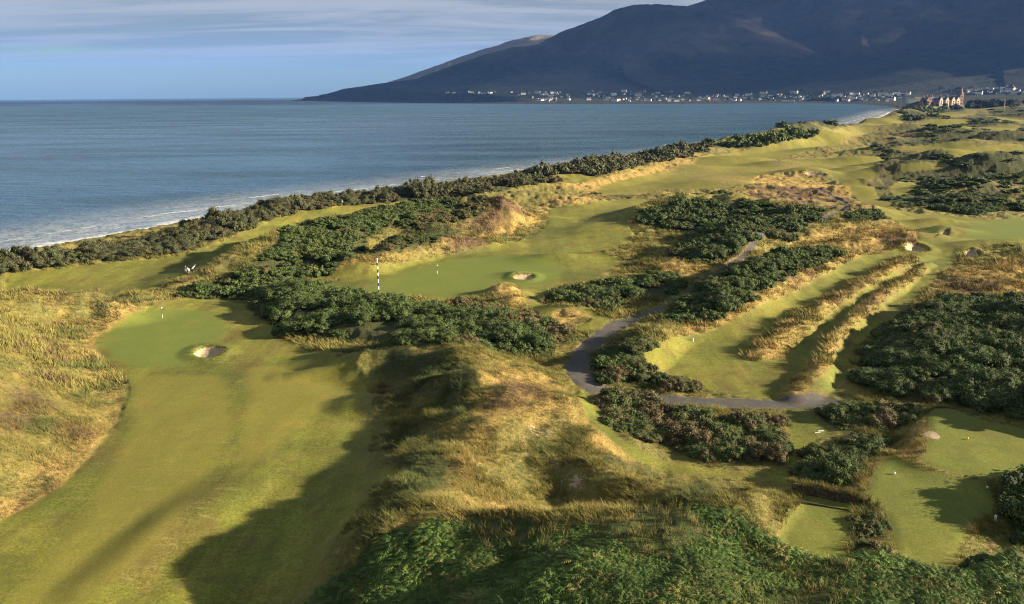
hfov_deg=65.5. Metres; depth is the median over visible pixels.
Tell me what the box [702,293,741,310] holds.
gorse bush
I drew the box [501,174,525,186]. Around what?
sea shrub
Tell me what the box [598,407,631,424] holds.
gorse bush
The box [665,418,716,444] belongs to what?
gorse bush
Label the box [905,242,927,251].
sand bunker
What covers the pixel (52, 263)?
sea shrub
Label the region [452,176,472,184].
sea shrub
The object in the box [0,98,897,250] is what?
sea
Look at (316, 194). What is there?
sea shrub
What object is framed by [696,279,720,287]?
gorse bush
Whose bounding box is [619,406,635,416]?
gorse bush
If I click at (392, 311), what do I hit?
gorse bush
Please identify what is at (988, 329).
gorse bush
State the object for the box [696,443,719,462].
gorse bush
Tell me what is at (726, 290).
gorse bush
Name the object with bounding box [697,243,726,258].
gorse bush
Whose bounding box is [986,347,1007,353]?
gorse bush
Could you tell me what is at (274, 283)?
gorse bush
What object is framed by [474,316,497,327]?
gorse bush
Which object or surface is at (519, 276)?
sand bunker
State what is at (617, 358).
gorse bush
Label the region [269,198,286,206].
sea shrub
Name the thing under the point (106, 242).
sea shrub
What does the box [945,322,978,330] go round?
gorse bush
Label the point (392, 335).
gorse bush
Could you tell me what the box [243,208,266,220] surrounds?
sea shrub
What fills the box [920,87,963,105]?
hotel
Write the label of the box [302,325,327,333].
gorse bush
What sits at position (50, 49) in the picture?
sky
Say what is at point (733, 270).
gorse bush
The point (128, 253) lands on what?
sea shrub
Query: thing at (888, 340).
gorse bush
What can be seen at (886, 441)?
gorse bush
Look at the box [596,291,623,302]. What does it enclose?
gorse bush
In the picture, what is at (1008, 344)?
gorse bush
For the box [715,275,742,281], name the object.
gorse bush
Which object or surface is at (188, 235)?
sea shrub
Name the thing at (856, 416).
gorse bush
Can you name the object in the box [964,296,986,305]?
gorse bush
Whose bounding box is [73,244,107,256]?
sea shrub
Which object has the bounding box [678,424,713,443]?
gorse bush
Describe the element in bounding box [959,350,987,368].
gorse bush
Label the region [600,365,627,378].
gorse bush
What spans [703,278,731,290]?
gorse bush
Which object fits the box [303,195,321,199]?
sea shrub
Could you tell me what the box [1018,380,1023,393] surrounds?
gorse bush
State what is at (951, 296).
gorse bush
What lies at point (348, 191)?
sea shrub
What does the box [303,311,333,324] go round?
gorse bush
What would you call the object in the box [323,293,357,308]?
gorse bush
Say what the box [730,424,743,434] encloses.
gorse bush
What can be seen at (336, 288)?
gorse bush
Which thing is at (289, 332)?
gorse bush
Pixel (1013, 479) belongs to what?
gorse bush
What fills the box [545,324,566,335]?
gorse bush
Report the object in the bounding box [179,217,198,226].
sea shrub
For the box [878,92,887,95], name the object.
house
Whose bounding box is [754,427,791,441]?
gorse bush
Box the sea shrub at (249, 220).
[230,211,257,225]
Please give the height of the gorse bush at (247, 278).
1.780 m
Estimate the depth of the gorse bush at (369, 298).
137.40 m
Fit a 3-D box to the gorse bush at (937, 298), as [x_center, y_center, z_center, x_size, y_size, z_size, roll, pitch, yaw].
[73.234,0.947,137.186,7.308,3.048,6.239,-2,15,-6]
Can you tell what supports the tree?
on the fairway
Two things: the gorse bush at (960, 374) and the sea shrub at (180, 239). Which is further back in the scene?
the sea shrub at (180, 239)
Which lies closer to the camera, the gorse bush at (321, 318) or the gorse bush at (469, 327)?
the gorse bush at (469, 327)
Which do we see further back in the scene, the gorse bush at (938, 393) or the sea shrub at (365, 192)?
the sea shrub at (365, 192)
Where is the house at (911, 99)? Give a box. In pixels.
[908,97,914,102]
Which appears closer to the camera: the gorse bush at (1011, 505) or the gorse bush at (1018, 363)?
the gorse bush at (1011, 505)
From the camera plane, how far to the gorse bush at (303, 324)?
129.09 m
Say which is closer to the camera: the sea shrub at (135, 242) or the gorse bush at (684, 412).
the gorse bush at (684, 412)
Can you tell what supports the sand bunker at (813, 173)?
on the fairway
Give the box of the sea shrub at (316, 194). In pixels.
[311,191,331,197]
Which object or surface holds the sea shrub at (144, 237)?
on the ground at (800, 188)
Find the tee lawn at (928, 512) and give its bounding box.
[777,408,1023,569]
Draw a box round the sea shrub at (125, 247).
[113,244,140,255]
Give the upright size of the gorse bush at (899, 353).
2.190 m
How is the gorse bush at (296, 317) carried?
on the ground at (800, 188)
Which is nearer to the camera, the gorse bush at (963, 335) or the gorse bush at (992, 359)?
the gorse bush at (992, 359)
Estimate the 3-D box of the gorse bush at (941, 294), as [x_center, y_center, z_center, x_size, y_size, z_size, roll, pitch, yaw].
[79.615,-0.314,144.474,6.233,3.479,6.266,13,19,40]
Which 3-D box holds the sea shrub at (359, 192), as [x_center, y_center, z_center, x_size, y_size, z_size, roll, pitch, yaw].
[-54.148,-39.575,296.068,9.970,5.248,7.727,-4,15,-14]
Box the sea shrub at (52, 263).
[43,256,70,267]
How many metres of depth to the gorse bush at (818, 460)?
82.04 m
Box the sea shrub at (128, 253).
[118,249,144,257]
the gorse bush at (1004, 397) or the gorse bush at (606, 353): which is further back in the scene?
the gorse bush at (606, 353)
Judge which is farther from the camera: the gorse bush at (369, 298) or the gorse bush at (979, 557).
the gorse bush at (369, 298)
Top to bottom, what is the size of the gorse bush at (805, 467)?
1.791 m
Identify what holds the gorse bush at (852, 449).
on the ground at (800, 188)
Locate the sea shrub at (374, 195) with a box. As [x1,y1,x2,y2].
[370,190,387,199]
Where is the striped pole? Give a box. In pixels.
[376,258,378,291]
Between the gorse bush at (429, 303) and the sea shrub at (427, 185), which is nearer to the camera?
the gorse bush at (429, 303)
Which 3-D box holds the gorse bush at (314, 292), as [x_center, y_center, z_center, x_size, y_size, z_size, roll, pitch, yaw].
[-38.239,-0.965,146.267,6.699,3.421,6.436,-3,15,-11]
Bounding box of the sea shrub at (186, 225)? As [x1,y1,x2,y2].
[182,219,198,229]
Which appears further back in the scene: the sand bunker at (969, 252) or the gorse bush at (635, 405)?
the sand bunker at (969, 252)
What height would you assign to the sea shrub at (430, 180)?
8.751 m
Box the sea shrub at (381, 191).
[366,189,387,194]
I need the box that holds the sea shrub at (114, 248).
[109,245,123,255]
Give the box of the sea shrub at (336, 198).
[324,193,343,201]
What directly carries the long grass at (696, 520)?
on the ground at (800, 188)
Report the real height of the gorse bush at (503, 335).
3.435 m
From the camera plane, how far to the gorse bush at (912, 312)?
132.39 m
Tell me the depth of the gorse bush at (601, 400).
97.00 m
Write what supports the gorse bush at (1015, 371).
on the ground at (800, 188)
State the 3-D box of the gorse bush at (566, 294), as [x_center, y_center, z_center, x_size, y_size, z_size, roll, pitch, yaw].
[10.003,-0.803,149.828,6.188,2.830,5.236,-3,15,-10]
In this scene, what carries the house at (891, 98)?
on the mountain
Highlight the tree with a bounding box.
[966,102,972,108]
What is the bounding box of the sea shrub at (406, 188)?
[396,183,412,196]
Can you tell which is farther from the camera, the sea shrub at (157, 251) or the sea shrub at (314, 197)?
the sea shrub at (314, 197)
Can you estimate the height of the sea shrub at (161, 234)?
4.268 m
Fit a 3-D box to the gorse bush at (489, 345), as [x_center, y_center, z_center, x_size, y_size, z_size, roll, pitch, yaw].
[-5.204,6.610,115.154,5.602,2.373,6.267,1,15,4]
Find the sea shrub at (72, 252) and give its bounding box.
[60,248,82,258]
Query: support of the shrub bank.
on the ground at (800, 188)
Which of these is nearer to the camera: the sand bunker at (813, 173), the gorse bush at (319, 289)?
the gorse bush at (319, 289)
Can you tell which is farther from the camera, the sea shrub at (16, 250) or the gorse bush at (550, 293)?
the sea shrub at (16, 250)
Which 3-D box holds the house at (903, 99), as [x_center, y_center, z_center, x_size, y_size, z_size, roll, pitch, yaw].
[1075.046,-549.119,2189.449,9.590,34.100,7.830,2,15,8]
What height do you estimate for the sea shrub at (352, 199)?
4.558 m
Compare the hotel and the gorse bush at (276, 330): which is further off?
the hotel
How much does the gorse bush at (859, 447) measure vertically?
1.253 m
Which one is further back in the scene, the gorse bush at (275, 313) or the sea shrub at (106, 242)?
the sea shrub at (106, 242)
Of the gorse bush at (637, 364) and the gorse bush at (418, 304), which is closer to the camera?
the gorse bush at (637, 364)
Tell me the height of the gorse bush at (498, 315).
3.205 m
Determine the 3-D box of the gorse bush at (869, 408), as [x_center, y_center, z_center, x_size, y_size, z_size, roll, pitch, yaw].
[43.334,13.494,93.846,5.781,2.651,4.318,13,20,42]
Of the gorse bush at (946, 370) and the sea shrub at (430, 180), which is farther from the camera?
the sea shrub at (430, 180)
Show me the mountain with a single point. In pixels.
(731, 48)
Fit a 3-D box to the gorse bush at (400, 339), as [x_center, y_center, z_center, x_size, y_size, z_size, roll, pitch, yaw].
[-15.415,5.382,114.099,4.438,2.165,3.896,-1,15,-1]
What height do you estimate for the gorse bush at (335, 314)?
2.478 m
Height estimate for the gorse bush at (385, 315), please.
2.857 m
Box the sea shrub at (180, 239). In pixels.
[177,236,190,242]
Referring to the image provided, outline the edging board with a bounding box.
[795,500,849,510]
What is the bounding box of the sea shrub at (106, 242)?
[84,237,114,246]
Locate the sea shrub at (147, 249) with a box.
[124,245,153,253]
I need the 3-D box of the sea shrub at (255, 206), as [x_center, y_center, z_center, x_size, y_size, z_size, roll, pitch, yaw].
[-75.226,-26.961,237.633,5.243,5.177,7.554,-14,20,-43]
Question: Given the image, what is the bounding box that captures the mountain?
[292,0,1023,107]
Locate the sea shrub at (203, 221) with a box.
[198,218,207,225]
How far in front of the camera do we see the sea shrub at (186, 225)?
210.28 m
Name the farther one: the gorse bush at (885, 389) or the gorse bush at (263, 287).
the gorse bush at (263, 287)
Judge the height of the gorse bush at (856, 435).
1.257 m
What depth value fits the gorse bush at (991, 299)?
137.25 m
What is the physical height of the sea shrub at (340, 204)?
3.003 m
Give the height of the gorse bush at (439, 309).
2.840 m
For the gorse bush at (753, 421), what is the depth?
91.62 m
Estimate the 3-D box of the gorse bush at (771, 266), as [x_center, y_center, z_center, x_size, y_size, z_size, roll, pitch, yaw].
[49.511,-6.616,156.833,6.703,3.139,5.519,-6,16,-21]
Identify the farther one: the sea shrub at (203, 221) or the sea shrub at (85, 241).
the sea shrub at (203, 221)
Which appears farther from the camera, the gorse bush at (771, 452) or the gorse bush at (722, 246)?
the gorse bush at (722, 246)
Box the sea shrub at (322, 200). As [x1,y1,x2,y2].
[317,198,334,201]
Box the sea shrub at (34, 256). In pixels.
[21,245,50,267]
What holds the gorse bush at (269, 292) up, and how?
on the ground at (800, 188)
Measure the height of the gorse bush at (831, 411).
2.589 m
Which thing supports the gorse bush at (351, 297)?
on the ground at (800, 188)
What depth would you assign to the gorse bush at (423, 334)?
113.72 m
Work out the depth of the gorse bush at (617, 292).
152.89 m
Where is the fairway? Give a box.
[0,108,1023,603]
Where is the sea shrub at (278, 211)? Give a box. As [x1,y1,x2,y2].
[273,207,283,213]
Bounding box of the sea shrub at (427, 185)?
[412,180,430,189]
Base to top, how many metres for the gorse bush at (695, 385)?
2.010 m
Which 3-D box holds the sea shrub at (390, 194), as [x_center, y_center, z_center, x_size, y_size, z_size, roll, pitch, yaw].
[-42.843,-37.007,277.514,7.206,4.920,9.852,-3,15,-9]
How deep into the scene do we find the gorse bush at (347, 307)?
134.69 m
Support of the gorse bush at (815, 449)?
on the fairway
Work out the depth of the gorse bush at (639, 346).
112.99 m
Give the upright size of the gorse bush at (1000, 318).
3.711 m
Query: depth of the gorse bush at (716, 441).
87.41 m
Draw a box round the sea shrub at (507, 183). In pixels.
[494,177,509,185]
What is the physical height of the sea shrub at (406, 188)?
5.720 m
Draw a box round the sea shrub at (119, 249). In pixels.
[108,243,129,252]
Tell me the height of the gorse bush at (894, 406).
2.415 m
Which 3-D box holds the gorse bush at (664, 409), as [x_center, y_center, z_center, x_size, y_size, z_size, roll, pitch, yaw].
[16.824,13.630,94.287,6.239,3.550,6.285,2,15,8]
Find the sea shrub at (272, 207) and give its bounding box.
[263,201,289,214]
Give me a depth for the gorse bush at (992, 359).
107.75 m
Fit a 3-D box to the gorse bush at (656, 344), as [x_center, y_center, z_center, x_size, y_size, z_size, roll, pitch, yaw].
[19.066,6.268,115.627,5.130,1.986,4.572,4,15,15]
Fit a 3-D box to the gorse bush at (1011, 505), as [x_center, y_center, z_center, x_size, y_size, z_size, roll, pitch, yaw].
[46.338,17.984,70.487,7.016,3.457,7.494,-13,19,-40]
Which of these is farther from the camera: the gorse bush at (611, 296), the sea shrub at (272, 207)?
the sea shrub at (272, 207)
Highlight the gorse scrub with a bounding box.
[174,102,1023,569]
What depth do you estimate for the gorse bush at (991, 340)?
115.67 m
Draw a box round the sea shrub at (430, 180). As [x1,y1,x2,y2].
[411,174,437,186]
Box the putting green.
[102,217,1023,367]
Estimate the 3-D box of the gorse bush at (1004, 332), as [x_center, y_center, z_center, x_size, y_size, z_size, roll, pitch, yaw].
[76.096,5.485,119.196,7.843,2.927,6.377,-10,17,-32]
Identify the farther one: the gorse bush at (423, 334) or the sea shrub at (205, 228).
the sea shrub at (205, 228)
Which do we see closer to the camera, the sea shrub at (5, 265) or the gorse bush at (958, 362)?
the gorse bush at (958, 362)
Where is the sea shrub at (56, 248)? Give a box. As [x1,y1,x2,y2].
[43,243,64,251]
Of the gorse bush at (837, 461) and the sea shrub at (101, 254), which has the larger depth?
the sea shrub at (101, 254)
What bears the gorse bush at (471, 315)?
on the ground at (800, 188)
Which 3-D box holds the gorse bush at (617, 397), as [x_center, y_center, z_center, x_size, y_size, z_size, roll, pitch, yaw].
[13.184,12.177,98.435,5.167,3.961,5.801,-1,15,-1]
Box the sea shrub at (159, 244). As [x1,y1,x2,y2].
[143,242,162,248]
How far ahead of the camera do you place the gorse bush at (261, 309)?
141.06 m
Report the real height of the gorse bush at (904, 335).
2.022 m
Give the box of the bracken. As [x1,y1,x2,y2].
[303,499,1023,603]
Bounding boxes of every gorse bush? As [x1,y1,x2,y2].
[234,274,267,282]
[253,285,276,293]
[255,302,274,316]
[259,304,276,317]
[262,280,286,285]
[263,285,292,298]
[265,304,291,321]
[270,318,299,337]
[275,277,315,290]
[277,294,315,310]
[279,324,307,335]
[286,314,306,322]
[288,286,319,298]
[289,315,331,332]
[295,285,323,295]
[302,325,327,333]
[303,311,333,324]
[312,278,326,286]
[318,306,349,319]
[320,286,340,294]
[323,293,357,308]
[337,286,367,293]
[337,309,352,322]
[339,294,357,306]
[339,305,377,317]
[342,300,364,309]
[348,292,378,307]
[348,305,381,325]
[365,304,381,321]
[372,308,391,320]
[375,299,392,311]
[376,292,411,304]
[380,299,415,315]
[385,301,408,320]
[385,328,413,344]
[391,331,416,345]
[394,314,431,327]
[406,325,438,342]
[411,298,445,314]
[417,314,430,322]
[418,318,460,332]
[419,303,451,314]
[420,301,438,308]
[433,326,458,334]
[434,331,463,344]
[442,309,480,322]
[444,305,481,313]
[445,316,476,332]
[450,332,480,344]
[457,320,482,335]
[472,304,513,318]
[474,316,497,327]
[476,329,495,339]
[478,308,519,321]
[478,339,492,349]
[485,319,521,342]
[488,319,522,338]
[511,330,555,347]
[521,318,544,333]
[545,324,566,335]
[547,288,569,298]
[550,290,575,299]
[576,282,602,292]
[581,285,616,298]
[589,395,609,408]
[593,347,624,357]
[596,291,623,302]
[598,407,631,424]
[599,384,632,408]
[599,414,624,427]
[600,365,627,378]
[605,286,620,294]
[609,351,635,363]
[618,337,654,354]
[619,351,642,362]
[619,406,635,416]
[620,286,645,297]
[622,388,667,408]
[623,358,650,371]
[623,408,647,429]
[623,418,650,434]
[626,391,642,408]
[626,424,662,441]
[630,368,653,380]
[631,337,661,351]
[633,400,675,418]
[635,411,673,429]
[636,423,662,439]
[649,414,685,439]
[654,417,679,437]
[658,377,689,391]
[661,375,688,382]
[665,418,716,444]
[668,403,715,424]
[677,377,703,392]
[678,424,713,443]
[680,438,725,463]
[683,422,719,446]
[691,251,706,257]
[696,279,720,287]
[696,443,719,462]
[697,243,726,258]
[697,291,714,302]
[700,420,744,441]
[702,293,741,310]
[702,433,723,448]
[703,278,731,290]
[709,285,744,302]
[711,243,729,252]
[711,440,744,462]
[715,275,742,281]
[717,231,746,249]
[717,414,747,425]
[721,265,746,275]
[724,409,767,430]
[724,434,761,454]
[727,277,755,289]
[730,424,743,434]
[738,230,753,238]
[739,447,753,459]
[744,255,768,269]
[746,424,778,435]
[747,440,788,464]
[750,260,777,273]
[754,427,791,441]
[754,431,776,442]
[757,270,787,281]
[759,410,791,427]
[760,433,795,453]
[766,227,791,238]
[787,459,822,479]
[795,441,827,457]
[799,473,829,485]
[808,456,828,471]
[812,449,863,468]
[815,451,859,482]
[816,401,847,422]
[817,466,851,486]
[826,443,871,457]
[839,400,869,408]
[841,410,873,426]
[844,418,870,428]
[845,366,885,384]
[847,443,873,454]
[849,431,874,439]
[851,437,887,454]
[853,369,909,392]
[854,344,888,356]
[855,404,901,426]
[859,432,891,447]
[861,397,904,416]
[864,513,894,534]
[865,406,903,426]
[867,324,898,337]
[874,347,913,366]
[877,381,911,397]
[879,346,928,361]
[880,316,915,332]
[881,336,899,345]
[881,373,917,396]
[884,340,933,353]
[884,366,907,373]
[884,369,926,383]
[892,335,909,347]
[898,314,926,325]
[899,306,916,314]
[899,402,933,414]
[900,331,913,337]
[904,306,947,316]
[907,318,951,338]
[907,329,960,350]
[908,333,946,354]
[914,298,956,309]
[915,297,945,305]
[915,353,943,368]
[918,299,966,313]
[918,382,955,404]
[925,313,968,329]
[926,360,957,377]
[933,290,964,298]
[935,354,987,374]
[936,293,976,307]
[940,325,971,337]
[941,380,987,405]
[943,300,982,312]
[944,339,985,354]
[945,304,979,316]
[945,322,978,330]
[945,327,969,339]
[950,374,994,395]
[954,366,979,380]
[959,344,1013,368]
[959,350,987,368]
[962,343,990,350]
[963,552,993,568]
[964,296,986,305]
[966,366,1021,388]
[967,324,1000,335]
[969,397,1009,412]
[971,332,1022,348]
[972,552,996,562]
[974,328,992,334]
[975,381,1016,397]
[978,296,1007,304]
[982,300,1017,312]
[982,386,1023,408]
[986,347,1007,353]
[988,294,1023,313]
[988,310,1023,328]
[989,485,1023,523]
[992,366,1023,382]
[994,332,1023,349]
[994,468,1023,495]
[998,329,1023,341]
[1005,324,1023,334]
[1005,519,1023,544]
[1008,345,1023,358]
[1010,303,1023,315]
[1011,357,1023,371]
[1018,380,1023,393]
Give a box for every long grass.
[0,193,1023,395]
[470,498,1023,603]
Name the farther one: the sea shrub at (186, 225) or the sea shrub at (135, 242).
the sea shrub at (186, 225)
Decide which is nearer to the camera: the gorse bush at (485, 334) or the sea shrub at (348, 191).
the gorse bush at (485, 334)
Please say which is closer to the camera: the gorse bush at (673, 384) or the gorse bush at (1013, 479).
the gorse bush at (1013, 479)
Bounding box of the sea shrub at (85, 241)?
[77,237,100,246]
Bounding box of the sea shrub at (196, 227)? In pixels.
[190,223,224,230]
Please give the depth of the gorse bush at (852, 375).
108.21 m
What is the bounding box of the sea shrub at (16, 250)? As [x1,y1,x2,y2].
[8,243,32,255]
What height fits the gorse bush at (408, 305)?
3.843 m
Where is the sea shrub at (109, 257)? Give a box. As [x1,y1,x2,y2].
[102,253,120,259]
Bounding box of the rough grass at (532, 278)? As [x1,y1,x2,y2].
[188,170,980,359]
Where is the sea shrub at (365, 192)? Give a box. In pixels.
[361,190,373,195]
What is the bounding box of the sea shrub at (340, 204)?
[332,199,350,205]
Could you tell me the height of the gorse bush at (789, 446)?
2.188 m
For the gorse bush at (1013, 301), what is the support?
on the ground at (800, 188)
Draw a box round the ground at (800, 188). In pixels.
[0,102,1023,603]
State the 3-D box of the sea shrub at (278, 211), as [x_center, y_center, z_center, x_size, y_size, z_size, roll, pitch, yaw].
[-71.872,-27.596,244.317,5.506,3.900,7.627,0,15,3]
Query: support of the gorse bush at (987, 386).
on the ground at (800, 188)
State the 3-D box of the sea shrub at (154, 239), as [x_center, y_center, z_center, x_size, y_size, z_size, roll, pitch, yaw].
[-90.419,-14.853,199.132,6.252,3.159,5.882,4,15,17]
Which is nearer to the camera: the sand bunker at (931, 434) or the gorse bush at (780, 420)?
the sand bunker at (931, 434)
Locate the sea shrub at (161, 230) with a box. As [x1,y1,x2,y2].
[148,229,171,236]
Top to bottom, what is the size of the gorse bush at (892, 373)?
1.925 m
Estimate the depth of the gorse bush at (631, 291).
152.80 m
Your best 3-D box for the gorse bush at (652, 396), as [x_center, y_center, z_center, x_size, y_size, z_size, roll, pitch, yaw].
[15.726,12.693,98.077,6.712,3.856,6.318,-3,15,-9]
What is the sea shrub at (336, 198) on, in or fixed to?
on the ground at (800, 188)
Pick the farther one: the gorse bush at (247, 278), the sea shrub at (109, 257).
the sea shrub at (109, 257)
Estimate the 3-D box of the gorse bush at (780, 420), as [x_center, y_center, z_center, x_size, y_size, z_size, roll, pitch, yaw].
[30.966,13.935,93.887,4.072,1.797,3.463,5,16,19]
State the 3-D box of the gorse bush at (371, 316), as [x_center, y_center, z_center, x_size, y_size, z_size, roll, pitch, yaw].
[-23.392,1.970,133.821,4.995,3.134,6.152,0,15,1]
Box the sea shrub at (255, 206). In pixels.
[250,202,268,212]
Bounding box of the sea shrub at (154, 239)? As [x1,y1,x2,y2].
[138,236,160,244]
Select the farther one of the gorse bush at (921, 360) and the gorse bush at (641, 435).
the gorse bush at (921, 360)
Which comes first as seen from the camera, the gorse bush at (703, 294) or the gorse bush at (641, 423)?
the gorse bush at (641, 423)
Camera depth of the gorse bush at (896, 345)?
115.29 m
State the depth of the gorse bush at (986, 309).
133.62 m
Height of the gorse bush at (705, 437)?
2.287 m
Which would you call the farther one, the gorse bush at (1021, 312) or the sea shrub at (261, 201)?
the sea shrub at (261, 201)
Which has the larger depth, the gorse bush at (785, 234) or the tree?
the tree
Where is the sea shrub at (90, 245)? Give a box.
[88,243,107,247]
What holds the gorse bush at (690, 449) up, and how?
on the ground at (800, 188)
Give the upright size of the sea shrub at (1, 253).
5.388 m
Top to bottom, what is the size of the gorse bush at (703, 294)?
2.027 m
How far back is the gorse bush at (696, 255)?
179.40 m
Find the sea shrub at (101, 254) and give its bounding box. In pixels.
[83,250,112,258]
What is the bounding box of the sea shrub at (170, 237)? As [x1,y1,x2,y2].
[161,235,182,240]
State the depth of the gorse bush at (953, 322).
124.42 m
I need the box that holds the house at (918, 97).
[914,95,925,101]
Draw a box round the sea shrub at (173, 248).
[169,242,181,252]
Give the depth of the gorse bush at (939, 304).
134.00 m
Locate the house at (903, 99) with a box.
[900,97,905,107]
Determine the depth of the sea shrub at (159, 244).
191.51 m
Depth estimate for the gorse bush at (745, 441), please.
86.69 m
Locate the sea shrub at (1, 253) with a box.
[0,248,13,259]
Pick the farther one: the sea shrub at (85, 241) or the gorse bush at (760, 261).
the sea shrub at (85, 241)
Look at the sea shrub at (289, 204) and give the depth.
247.24 m
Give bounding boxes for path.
[565,187,849,408]
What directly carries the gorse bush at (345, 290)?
on the ground at (800, 188)
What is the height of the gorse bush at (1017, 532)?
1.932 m
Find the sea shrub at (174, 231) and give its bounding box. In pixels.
[165,227,182,235]
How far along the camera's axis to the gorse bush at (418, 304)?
134.57 m
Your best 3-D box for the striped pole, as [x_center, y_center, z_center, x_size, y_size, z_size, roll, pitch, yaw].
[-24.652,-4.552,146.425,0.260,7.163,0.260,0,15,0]
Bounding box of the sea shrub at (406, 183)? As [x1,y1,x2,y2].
[402,179,411,185]
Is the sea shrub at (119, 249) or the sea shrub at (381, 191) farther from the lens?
the sea shrub at (381, 191)
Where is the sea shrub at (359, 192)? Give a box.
[355,189,373,194]
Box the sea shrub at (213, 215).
[204,204,228,226]
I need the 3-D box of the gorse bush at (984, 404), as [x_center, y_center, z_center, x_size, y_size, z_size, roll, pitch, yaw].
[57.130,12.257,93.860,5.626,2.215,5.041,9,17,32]
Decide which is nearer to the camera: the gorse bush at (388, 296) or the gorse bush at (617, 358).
the gorse bush at (617, 358)
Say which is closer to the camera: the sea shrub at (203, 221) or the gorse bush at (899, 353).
the gorse bush at (899, 353)
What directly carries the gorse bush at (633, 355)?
on the ground at (800, 188)
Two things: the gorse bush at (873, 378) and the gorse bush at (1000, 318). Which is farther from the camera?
the gorse bush at (1000, 318)
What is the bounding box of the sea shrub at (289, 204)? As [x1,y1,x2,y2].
[275,197,297,210]
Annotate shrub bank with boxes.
[11,140,712,271]
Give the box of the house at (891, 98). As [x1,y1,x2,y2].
[886,96,895,100]
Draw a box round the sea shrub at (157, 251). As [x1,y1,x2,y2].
[145,245,171,255]
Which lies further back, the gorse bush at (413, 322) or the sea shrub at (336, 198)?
the sea shrub at (336, 198)
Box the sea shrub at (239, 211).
[235,208,256,213]
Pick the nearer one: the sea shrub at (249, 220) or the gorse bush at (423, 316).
the gorse bush at (423, 316)
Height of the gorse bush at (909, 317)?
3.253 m
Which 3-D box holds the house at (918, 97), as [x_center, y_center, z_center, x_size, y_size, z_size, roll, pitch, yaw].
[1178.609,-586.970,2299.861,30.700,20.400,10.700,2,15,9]
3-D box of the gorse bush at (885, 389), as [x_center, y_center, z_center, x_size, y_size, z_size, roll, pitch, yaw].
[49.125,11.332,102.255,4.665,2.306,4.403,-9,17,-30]
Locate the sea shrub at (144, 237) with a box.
[140,234,161,239]
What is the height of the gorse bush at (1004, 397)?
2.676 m
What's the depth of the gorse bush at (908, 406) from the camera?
94.19 m
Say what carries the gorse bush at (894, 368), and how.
on the ground at (800, 188)
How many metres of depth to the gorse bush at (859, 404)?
98.21 m
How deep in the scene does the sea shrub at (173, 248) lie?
190.38 m
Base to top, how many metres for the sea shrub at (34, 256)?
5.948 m
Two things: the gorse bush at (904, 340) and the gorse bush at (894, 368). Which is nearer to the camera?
the gorse bush at (894, 368)
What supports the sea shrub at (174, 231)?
on the ground at (800, 188)
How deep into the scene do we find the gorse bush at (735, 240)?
184.29 m
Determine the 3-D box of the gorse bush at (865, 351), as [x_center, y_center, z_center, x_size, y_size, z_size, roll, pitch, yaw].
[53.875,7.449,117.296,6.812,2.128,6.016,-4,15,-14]
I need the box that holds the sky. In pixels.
[0,0,703,99]
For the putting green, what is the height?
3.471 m
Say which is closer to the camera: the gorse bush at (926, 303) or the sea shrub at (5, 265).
the gorse bush at (926, 303)
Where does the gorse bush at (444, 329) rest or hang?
on the ground at (800, 188)
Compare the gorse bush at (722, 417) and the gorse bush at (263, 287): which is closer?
the gorse bush at (722, 417)
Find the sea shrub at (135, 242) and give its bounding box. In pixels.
[122,240,143,247]
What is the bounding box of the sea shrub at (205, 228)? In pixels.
[200,226,219,233]
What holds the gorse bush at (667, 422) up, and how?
on the ground at (800, 188)
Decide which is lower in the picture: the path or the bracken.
the bracken
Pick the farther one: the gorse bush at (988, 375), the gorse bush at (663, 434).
the gorse bush at (988, 375)
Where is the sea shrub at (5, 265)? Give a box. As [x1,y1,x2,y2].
[0,257,13,273]
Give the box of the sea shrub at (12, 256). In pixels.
[0,249,20,271]
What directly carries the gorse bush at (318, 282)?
on the ground at (800, 188)
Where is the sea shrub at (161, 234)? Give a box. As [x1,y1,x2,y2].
[147,232,173,239]
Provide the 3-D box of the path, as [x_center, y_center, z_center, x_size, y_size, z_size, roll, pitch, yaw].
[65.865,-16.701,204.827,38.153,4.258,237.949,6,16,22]
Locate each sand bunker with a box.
[194,346,223,357]
[514,273,532,278]
[805,170,823,175]
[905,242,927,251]
[924,431,939,439]
[964,249,977,256]
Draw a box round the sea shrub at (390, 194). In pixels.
[380,190,397,199]
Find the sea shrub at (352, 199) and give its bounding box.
[341,194,358,204]
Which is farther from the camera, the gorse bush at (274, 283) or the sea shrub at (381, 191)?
the sea shrub at (381, 191)
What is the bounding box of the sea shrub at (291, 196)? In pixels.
[281,193,308,208]
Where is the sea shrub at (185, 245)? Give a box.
[162,239,192,250]
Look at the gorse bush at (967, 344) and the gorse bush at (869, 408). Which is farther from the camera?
the gorse bush at (967, 344)
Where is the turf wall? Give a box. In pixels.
[784,476,870,507]
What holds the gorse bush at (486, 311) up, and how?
on the ground at (800, 188)
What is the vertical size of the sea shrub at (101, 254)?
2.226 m
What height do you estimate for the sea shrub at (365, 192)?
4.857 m
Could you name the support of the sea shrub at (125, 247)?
on the ground at (800, 188)
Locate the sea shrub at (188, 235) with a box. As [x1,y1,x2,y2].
[175,231,194,240]
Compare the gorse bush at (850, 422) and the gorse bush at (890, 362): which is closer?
the gorse bush at (850, 422)
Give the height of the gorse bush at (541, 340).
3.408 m
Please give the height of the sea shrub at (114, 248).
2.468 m
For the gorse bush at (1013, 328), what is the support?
on the ground at (800, 188)
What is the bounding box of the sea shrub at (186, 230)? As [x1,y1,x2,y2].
[174,229,199,238]
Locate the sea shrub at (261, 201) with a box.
[256,196,277,205]
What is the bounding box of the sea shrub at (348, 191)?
[339,187,354,195]
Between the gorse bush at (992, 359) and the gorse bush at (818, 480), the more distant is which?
the gorse bush at (992, 359)

